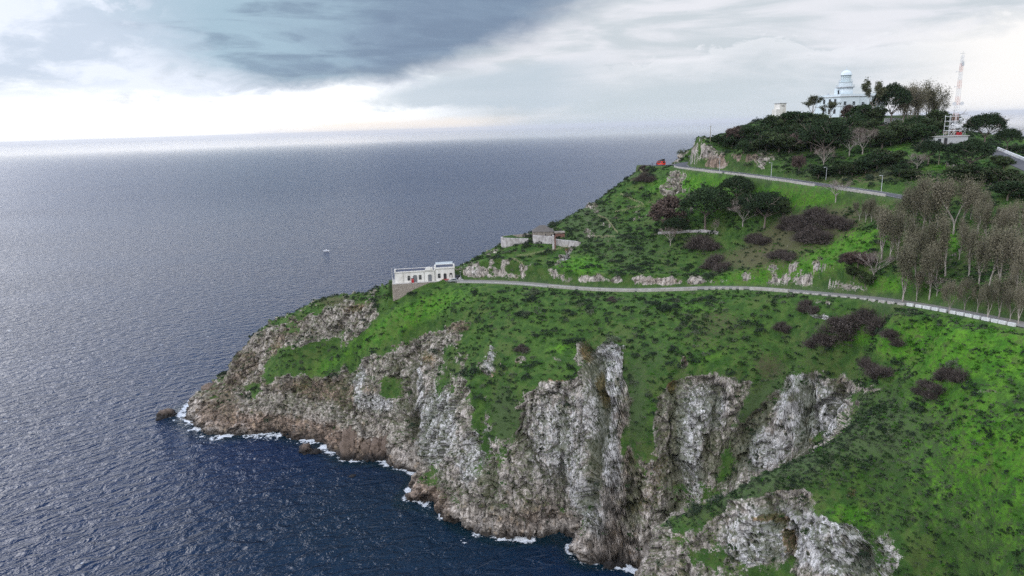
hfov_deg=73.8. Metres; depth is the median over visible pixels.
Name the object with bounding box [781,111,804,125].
evergreen tree
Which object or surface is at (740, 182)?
umbrella pine
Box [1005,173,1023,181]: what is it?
evergreen tree
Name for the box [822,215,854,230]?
bramble thicket
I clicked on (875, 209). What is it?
eucalyptus
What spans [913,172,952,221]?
eucalyptus
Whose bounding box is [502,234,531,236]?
fort back wall
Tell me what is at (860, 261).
brown tree
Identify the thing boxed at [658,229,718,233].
dry stone wall
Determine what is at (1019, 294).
eucalyptus
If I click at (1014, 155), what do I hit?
parapet wall
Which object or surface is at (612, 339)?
shrub
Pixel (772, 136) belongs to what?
evergreen tree
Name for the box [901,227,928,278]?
eucalyptus
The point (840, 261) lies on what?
bramble thicket
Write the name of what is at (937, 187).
eucalyptus
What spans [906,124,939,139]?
evergreen tree
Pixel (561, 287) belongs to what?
parapet wall
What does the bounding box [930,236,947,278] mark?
eucalyptus
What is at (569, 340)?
shrub
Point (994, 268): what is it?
eucalyptus
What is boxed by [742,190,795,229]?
umbrella pine
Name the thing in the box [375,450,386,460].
sea rock
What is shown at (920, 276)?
eucalyptus
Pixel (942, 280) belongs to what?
bare tree
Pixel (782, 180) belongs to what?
parapet wall
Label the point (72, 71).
sky
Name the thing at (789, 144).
evergreen tree
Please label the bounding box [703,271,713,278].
shrub
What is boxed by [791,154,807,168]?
brown tree
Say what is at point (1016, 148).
evergreen tree
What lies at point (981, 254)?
eucalyptus
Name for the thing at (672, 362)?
shrub
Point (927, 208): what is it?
eucalyptus
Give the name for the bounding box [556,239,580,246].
fort right wall
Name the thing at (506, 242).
round fort wall
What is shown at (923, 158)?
bare tree
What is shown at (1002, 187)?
evergreen tree
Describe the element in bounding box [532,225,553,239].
fort house
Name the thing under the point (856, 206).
eucalyptus
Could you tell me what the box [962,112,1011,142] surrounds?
umbrella pine
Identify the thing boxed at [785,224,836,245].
bramble thicket
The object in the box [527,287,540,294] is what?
shrub
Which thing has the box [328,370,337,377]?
shrub
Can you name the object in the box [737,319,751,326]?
shrub
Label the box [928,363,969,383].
bramble thicket
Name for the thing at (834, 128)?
umbrella pine
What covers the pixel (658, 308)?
shrub
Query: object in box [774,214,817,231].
bramble thicket
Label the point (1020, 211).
eucalyptus
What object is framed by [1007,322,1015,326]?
parapet block
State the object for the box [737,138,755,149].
evergreen tree
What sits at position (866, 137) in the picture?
evergreen tree
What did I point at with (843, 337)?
bramble thicket
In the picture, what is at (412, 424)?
shrub
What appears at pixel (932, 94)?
eucalyptus
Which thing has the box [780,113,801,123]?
evergreen tree
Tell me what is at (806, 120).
evergreen tree
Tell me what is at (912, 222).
eucalyptus
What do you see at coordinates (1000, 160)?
evergreen tree
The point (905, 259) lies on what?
eucalyptus
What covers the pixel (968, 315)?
parapet block
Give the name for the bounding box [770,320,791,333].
bramble thicket
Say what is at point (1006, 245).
eucalyptus
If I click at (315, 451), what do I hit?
sea rock
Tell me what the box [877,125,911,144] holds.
evergreen tree
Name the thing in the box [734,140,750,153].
evergreen tree
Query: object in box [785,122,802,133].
evergreen tree
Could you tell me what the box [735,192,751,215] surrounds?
umbrella pine
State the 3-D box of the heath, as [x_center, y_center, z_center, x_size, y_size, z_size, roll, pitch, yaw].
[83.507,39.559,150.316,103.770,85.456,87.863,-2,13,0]
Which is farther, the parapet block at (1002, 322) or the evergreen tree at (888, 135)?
the evergreen tree at (888, 135)
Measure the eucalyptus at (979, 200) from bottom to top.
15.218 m
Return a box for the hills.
[183,115,1023,575]
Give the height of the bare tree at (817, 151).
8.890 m
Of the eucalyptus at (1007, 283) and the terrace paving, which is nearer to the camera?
the eucalyptus at (1007, 283)
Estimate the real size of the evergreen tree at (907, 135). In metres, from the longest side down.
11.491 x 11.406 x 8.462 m
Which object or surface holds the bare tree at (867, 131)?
on the hills
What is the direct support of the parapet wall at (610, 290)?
on the hills
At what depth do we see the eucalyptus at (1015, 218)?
170.31 m
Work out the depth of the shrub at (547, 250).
306.94 m
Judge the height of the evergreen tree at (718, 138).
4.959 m
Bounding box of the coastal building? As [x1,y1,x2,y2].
[394,261,454,282]
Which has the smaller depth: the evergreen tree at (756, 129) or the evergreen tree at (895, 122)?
the evergreen tree at (895, 122)
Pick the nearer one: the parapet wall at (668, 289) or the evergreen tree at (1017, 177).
the evergreen tree at (1017, 177)
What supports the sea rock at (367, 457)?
in the sea
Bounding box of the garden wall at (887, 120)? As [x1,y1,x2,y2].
[884,118,902,124]
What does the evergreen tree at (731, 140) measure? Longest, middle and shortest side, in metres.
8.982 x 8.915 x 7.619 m
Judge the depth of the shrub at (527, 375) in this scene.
236.19 m
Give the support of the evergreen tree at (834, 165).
on the hills
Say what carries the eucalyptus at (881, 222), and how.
on the hills
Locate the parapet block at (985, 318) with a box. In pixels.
[981,317,990,320]
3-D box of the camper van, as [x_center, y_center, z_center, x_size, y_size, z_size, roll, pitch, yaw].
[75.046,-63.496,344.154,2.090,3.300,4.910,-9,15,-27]
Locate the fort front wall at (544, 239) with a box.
[533,235,551,243]
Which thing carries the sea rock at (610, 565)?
in the sea
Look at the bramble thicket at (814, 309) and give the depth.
211.20 m
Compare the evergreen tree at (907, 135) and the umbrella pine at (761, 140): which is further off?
the umbrella pine at (761, 140)
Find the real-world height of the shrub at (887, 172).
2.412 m
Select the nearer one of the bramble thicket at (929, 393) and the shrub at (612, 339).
the bramble thicket at (929, 393)
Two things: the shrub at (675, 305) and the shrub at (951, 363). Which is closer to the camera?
the shrub at (951, 363)
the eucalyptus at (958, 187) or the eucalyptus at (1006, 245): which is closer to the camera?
the eucalyptus at (1006, 245)
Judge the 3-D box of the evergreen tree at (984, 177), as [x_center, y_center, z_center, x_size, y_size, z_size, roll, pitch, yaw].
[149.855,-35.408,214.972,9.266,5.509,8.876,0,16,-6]
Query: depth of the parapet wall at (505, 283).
297.58 m
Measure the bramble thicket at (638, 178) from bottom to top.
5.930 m
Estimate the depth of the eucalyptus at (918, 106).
305.88 m
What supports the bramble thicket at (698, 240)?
on the hills
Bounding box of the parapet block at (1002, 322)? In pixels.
[998,320,1006,324]
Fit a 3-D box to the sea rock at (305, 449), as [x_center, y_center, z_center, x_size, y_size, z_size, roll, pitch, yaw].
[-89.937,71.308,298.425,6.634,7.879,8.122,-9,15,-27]
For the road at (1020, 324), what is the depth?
214.62 m
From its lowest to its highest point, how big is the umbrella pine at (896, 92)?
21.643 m
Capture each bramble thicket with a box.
[511,343,529,353]
[606,296,615,302]
[631,171,657,181]
[637,165,648,171]
[681,233,723,251]
[697,253,731,271]
[741,231,771,245]
[762,249,797,261]
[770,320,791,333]
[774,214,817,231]
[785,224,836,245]
[795,299,819,315]
[796,204,839,224]
[802,331,843,349]
[812,316,860,343]
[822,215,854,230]
[832,305,885,336]
[836,253,853,264]
[854,354,895,379]
[877,326,908,346]
[911,377,946,400]
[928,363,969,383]
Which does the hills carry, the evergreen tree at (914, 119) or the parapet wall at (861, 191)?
the evergreen tree at (914, 119)
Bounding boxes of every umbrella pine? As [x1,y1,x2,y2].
[660,215,690,236]
[677,182,737,229]
[717,174,755,203]
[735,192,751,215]
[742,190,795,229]
[758,136,771,151]
[791,117,854,161]
[869,82,919,121]
[912,138,948,164]
[940,138,1006,165]
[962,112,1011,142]
[995,127,1023,146]
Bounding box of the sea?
[0,113,1023,575]
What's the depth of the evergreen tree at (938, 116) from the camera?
294.52 m
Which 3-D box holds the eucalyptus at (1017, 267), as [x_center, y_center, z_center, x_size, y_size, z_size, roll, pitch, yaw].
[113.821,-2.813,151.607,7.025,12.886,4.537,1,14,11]
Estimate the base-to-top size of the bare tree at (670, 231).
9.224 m
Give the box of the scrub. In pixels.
[199,118,1023,573]
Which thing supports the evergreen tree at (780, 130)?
on the hills
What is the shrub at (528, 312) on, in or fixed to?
on the hills
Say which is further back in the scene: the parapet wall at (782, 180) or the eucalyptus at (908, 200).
the parapet wall at (782, 180)
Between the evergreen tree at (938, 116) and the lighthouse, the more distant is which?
the lighthouse
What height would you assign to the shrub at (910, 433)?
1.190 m
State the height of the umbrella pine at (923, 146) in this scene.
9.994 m
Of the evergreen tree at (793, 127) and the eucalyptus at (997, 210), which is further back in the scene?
the evergreen tree at (793, 127)
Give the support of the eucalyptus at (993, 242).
on the hills
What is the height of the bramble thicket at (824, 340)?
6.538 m
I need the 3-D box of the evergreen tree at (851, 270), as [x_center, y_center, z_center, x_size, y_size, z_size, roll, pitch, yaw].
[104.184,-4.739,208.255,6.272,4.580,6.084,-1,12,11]
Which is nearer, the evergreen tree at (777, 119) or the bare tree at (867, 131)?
the bare tree at (867, 131)
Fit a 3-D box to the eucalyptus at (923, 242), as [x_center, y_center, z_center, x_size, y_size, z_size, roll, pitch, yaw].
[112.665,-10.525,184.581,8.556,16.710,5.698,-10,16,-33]
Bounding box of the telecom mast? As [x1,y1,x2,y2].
[950,53,963,134]
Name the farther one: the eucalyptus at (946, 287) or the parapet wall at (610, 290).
the parapet wall at (610, 290)
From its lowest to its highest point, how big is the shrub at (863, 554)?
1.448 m
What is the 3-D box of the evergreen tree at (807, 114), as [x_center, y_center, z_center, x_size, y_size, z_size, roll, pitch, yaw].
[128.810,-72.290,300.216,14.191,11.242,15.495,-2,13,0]
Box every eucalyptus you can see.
[801,94,824,113]
[819,101,841,116]
[852,200,865,220]
[860,76,887,107]
[861,196,873,222]
[865,198,876,221]
[872,202,882,228]
[874,200,899,258]
[883,201,907,257]
[886,213,906,255]
[889,80,931,118]
[891,234,919,301]
[893,185,919,221]
[900,82,917,121]
[901,179,924,226]
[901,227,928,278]
[903,213,927,250]
[909,82,928,116]
[909,267,926,300]
[910,187,940,232]
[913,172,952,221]
[914,222,937,270]
[917,238,947,300]
[921,182,943,225]
[922,76,952,117]
[924,207,953,276]
[927,173,978,234]
[928,93,952,111]
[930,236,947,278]
[940,279,964,311]
[945,179,958,215]
[954,170,985,217]
[954,221,990,276]
[955,275,979,309]
[956,217,975,259]
[970,184,992,229]
[971,199,994,236]
[971,285,984,312]
[973,232,994,283]
[978,280,1000,316]
[982,219,1023,284]
[986,202,1009,230]
[988,226,1012,285]
[990,203,1016,235]
[991,269,1018,317]
[994,231,1023,289]
[998,197,1021,227]
[1001,233,1023,288]
[1001,286,1021,320]
[1006,206,1023,236]
[1009,247,1023,290]
[1011,198,1023,233]
[1012,279,1023,322]
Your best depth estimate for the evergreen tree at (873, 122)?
286.48 m
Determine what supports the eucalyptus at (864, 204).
on the hills
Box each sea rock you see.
[156,408,176,417]
[201,382,213,390]
[299,443,312,454]
[309,448,321,453]
[339,425,356,460]
[360,439,371,453]
[363,453,374,461]
[369,437,381,456]
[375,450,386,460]
[381,434,388,452]
[603,559,615,569]
[615,561,625,568]
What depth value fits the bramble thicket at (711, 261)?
262.09 m
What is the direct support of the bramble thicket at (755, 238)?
on the hills
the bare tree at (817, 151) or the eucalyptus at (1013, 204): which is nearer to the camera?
the eucalyptus at (1013, 204)
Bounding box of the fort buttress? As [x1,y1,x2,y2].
[552,235,555,249]
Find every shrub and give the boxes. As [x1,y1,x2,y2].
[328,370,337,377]
[406,422,417,428]
[468,366,481,374]
[473,393,485,400]
[521,310,529,316]
[521,372,532,380]
[524,295,537,302]
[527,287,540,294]
[543,247,552,254]
[546,259,556,267]
[561,338,573,344]
[571,336,586,343]
[605,335,619,342]
[625,266,638,271]
[631,246,642,250]
[641,192,651,197]
[656,303,670,309]
[665,358,681,368]
[666,303,682,309]
[667,345,678,350]
[687,500,701,514]
[699,294,715,301]
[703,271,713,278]
[711,493,725,501]
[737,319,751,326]
[754,324,769,332]
[789,481,798,488]
[856,551,870,559]
[874,327,884,334]
[878,170,890,176]
[890,356,903,366]
[904,429,914,436]
[909,400,924,409]
[922,422,934,430]
[945,358,961,368]
[959,379,976,389]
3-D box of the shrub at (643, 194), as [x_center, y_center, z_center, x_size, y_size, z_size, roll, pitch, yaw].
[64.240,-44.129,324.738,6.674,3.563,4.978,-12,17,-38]
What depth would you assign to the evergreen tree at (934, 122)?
277.50 m
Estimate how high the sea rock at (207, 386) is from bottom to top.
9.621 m
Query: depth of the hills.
224.19 m
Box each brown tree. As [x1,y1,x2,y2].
[647,194,689,229]
[724,126,747,138]
[786,133,801,150]
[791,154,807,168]
[839,104,852,120]
[840,251,871,267]
[856,254,878,266]
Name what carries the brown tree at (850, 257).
on the hills
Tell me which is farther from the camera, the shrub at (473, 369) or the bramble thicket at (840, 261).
the shrub at (473, 369)
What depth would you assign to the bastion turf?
328.02 m
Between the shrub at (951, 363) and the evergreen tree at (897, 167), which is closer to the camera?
the shrub at (951, 363)
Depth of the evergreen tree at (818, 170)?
252.40 m
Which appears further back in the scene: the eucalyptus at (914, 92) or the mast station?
the eucalyptus at (914, 92)
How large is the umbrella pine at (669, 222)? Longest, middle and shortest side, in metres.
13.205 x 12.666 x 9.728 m
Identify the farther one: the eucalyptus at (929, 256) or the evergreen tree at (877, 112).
the evergreen tree at (877, 112)
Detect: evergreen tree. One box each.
[711,134,722,143]
[721,134,739,147]
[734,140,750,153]
[735,125,751,138]
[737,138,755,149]
[741,125,762,138]
[746,123,771,137]
[748,139,767,151]
[758,120,786,129]
[759,131,792,151]
[761,114,791,127]
[772,199,791,216]
[773,125,789,134]
[775,134,803,152]
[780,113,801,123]
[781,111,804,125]
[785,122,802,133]
[788,111,815,124]
[789,128,807,148]
[795,123,812,130]
[798,113,829,123]
[798,132,832,151]
[807,165,834,177]
[816,114,830,122]
[827,132,856,146]
[830,160,852,173]
[838,163,864,176]
[844,115,866,125]
[845,104,872,120]
[845,266,859,277]
[850,125,862,135]
[851,156,880,172]
[854,118,880,133]
[857,130,880,146]
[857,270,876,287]
[860,105,889,125]
[861,152,890,168]
[867,128,896,148]
[872,148,908,163]
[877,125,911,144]
[881,119,902,129]
[887,123,915,142]
[887,163,911,174]
[898,168,923,180]
[903,114,926,122]
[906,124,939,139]
[916,117,953,130]
[923,109,966,132]
[941,163,977,179]
[965,166,983,179]
[972,167,1000,181]
[979,166,1019,181]
[988,180,1023,200]
[989,155,1016,168]
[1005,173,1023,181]
[1006,145,1023,152]
[1010,178,1023,196]
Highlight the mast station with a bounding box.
[921,133,969,144]
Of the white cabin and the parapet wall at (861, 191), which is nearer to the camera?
the parapet wall at (861, 191)
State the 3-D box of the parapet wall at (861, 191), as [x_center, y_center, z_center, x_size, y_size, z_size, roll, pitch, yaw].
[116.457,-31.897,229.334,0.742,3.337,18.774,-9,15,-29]
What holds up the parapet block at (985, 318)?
on the hills
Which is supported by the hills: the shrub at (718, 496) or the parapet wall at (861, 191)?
the shrub at (718, 496)
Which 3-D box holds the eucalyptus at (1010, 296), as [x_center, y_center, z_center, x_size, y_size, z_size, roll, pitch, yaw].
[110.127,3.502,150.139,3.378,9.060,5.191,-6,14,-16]
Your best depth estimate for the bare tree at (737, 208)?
263.94 m
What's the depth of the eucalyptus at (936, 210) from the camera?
198.65 m
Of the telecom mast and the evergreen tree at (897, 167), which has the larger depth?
the telecom mast
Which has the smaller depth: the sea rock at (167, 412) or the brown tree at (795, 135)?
the brown tree at (795, 135)
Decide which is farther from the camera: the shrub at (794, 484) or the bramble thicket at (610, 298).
the bramble thicket at (610, 298)
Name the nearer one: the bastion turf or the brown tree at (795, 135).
the brown tree at (795, 135)
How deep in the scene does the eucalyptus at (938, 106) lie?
310.38 m
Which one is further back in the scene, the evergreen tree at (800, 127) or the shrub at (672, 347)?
the evergreen tree at (800, 127)
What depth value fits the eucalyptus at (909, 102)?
307.91 m
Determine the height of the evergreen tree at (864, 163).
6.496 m
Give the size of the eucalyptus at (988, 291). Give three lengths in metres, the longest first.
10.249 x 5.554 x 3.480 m
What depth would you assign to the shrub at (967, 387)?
141.47 m
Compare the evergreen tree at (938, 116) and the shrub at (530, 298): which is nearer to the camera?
the shrub at (530, 298)
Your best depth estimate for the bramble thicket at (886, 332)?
171.67 m
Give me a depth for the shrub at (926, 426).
146.69 m
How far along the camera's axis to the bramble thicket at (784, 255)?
236.43 m
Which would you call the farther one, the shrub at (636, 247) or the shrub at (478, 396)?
the shrub at (636, 247)
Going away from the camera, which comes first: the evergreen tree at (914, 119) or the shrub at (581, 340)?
the shrub at (581, 340)
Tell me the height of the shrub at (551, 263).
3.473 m
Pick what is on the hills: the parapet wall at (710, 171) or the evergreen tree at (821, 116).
the evergreen tree at (821, 116)
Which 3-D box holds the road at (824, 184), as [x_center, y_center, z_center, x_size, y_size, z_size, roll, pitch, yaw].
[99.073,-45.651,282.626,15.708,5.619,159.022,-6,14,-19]
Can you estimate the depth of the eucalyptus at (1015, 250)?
155.12 m
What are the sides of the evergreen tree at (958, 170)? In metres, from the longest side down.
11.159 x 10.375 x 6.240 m
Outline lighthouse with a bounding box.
[815,69,880,116]
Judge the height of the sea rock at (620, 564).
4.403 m
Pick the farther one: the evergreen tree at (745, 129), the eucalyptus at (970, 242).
the evergreen tree at (745, 129)
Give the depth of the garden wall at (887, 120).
313.63 m
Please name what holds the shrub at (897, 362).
on the hills
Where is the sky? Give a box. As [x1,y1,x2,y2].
[0,0,1023,144]
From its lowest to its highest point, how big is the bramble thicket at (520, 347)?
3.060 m
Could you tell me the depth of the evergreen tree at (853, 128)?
285.69 m
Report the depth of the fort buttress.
309.87 m
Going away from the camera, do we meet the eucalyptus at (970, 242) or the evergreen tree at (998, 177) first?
the eucalyptus at (970, 242)
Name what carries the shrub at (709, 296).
on the hills
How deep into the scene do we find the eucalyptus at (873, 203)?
216.92 m
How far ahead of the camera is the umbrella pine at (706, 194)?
269.50 m
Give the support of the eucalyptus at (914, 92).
on the hills
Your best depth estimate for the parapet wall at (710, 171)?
303.28 m
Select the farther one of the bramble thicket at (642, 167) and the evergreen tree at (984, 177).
the bramble thicket at (642, 167)
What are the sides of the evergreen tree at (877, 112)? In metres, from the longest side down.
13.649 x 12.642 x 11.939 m
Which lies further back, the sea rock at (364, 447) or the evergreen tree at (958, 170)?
the sea rock at (364, 447)
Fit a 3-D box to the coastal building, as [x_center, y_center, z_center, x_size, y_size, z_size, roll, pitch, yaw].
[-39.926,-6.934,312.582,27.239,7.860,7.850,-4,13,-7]
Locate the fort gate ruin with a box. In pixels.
[553,231,564,236]
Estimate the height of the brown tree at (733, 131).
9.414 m
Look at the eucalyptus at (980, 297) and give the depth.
162.93 m
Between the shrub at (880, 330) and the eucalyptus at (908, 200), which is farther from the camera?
the eucalyptus at (908, 200)
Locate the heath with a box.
[663,263,1023,575]
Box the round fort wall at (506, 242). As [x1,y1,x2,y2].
[501,237,527,247]
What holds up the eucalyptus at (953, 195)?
on the hills
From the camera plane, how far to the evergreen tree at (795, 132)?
282.88 m
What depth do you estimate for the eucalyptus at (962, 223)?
180.86 m
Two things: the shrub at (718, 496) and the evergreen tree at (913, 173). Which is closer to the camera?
the shrub at (718, 496)
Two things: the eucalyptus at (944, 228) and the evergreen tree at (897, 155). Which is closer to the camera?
the eucalyptus at (944, 228)
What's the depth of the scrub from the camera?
271.82 m
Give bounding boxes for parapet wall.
[457,282,547,286]
[548,285,575,289]
[578,287,634,291]
[637,287,697,291]
[674,166,722,172]
[724,172,814,185]
[749,287,788,292]
[834,186,885,196]
[997,147,1023,160]
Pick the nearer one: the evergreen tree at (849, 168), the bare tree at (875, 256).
the bare tree at (875, 256)
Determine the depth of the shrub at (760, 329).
218.96 m
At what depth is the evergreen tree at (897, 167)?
232.12 m
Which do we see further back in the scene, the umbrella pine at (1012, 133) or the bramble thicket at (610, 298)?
the umbrella pine at (1012, 133)
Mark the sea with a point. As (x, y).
(142, 283)
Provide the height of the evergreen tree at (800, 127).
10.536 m
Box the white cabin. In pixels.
[772,103,785,116]
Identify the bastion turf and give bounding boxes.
[503,235,517,237]
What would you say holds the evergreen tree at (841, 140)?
on the hills
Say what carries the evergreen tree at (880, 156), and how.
on the hills
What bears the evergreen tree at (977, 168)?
on the hills
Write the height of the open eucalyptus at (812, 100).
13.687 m
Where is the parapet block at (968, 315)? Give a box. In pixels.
[965,313,972,317]
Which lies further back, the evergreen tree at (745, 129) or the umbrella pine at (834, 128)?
the evergreen tree at (745, 129)
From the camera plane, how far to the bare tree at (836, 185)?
235.34 m
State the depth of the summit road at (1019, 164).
222.69 m
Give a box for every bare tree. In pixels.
[659,227,682,245]
[711,220,718,231]
[727,200,758,226]
[813,146,836,164]
[820,177,852,202]
[833,126,867,155]
[851,126,878,154]
[856,250,893,281]
[907,153,930,167]
[925,275,946,296]
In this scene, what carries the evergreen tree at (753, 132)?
on the hills
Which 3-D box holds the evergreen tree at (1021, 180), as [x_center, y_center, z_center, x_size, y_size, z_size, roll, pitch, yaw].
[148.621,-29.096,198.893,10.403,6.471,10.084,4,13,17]
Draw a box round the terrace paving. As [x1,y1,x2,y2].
[393,275,462,283]
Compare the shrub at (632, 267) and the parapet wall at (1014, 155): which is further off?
the shrub at (632, 267)
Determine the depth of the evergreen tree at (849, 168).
243.70 m
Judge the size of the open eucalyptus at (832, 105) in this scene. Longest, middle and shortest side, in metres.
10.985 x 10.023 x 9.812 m
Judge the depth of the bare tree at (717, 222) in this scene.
271.84 m
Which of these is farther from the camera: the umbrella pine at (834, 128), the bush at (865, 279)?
the umbrella pine at (834, 128)
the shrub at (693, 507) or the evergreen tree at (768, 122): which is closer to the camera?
the shrub at (693, 507)
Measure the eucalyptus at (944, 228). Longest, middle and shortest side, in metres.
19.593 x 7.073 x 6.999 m
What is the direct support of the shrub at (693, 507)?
on the hills
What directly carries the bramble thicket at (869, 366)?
on the hills
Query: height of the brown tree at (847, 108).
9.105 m
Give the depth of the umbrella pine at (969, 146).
224.11 m
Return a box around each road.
[456,280,1023,326]
[647,164,904,197]
[993,150,1023,170]
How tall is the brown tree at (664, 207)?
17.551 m
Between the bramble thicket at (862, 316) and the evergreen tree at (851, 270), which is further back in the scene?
the evergreen tree at (851, 270)
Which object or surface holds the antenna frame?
on the hills
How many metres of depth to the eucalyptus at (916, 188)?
204.65 m
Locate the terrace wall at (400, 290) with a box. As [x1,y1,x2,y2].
[392,282,429,300]
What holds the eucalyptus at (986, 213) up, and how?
on the hills
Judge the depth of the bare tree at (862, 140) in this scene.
264.62 m
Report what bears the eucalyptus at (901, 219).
on the hills
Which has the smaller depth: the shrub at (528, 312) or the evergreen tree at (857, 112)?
the shrub at (528, 312)
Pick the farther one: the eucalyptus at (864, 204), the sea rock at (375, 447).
the sea rock at (375, 447)
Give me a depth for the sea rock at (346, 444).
289.43 m
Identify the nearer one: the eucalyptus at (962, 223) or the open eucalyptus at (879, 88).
the eucalyptus at (962, 223)
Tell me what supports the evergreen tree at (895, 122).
on the hills
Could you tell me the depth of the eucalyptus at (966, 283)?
166.43 m
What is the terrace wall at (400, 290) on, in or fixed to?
on the hills
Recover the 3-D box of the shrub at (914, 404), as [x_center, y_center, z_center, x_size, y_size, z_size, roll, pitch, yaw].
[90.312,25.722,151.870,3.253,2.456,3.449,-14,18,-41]
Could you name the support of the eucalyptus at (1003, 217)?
on the hills
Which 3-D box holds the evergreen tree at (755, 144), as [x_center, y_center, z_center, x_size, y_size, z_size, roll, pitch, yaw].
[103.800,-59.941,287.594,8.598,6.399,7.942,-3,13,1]
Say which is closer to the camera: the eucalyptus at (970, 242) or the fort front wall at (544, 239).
the eucalyptus at (970, 242)
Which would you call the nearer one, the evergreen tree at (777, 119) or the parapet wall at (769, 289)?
the parapet wall at (769, 289)
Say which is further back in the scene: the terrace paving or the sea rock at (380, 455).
the terrace paving
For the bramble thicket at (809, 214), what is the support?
on the hills
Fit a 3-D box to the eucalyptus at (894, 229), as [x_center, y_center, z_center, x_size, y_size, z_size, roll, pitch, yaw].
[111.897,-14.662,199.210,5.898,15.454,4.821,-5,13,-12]
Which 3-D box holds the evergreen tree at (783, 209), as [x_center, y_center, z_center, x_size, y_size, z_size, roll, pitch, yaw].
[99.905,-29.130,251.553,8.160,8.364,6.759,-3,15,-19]
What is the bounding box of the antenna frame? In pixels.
[943,114,970,135]
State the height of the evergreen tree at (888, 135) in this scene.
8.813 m
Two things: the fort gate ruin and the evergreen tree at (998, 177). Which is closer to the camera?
the evergreen tree at (998, 177)
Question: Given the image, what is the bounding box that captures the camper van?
[657,159,665,165]
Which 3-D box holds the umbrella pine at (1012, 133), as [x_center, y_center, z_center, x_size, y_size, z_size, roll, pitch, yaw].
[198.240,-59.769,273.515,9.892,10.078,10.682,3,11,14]
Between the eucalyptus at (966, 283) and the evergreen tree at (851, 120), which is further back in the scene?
the evergreen tree at (851, 120)
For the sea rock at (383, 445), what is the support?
in the sea
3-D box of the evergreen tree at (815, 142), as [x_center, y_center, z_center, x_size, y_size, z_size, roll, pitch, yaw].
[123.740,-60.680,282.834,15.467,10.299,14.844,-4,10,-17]
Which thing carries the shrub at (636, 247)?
on the hills

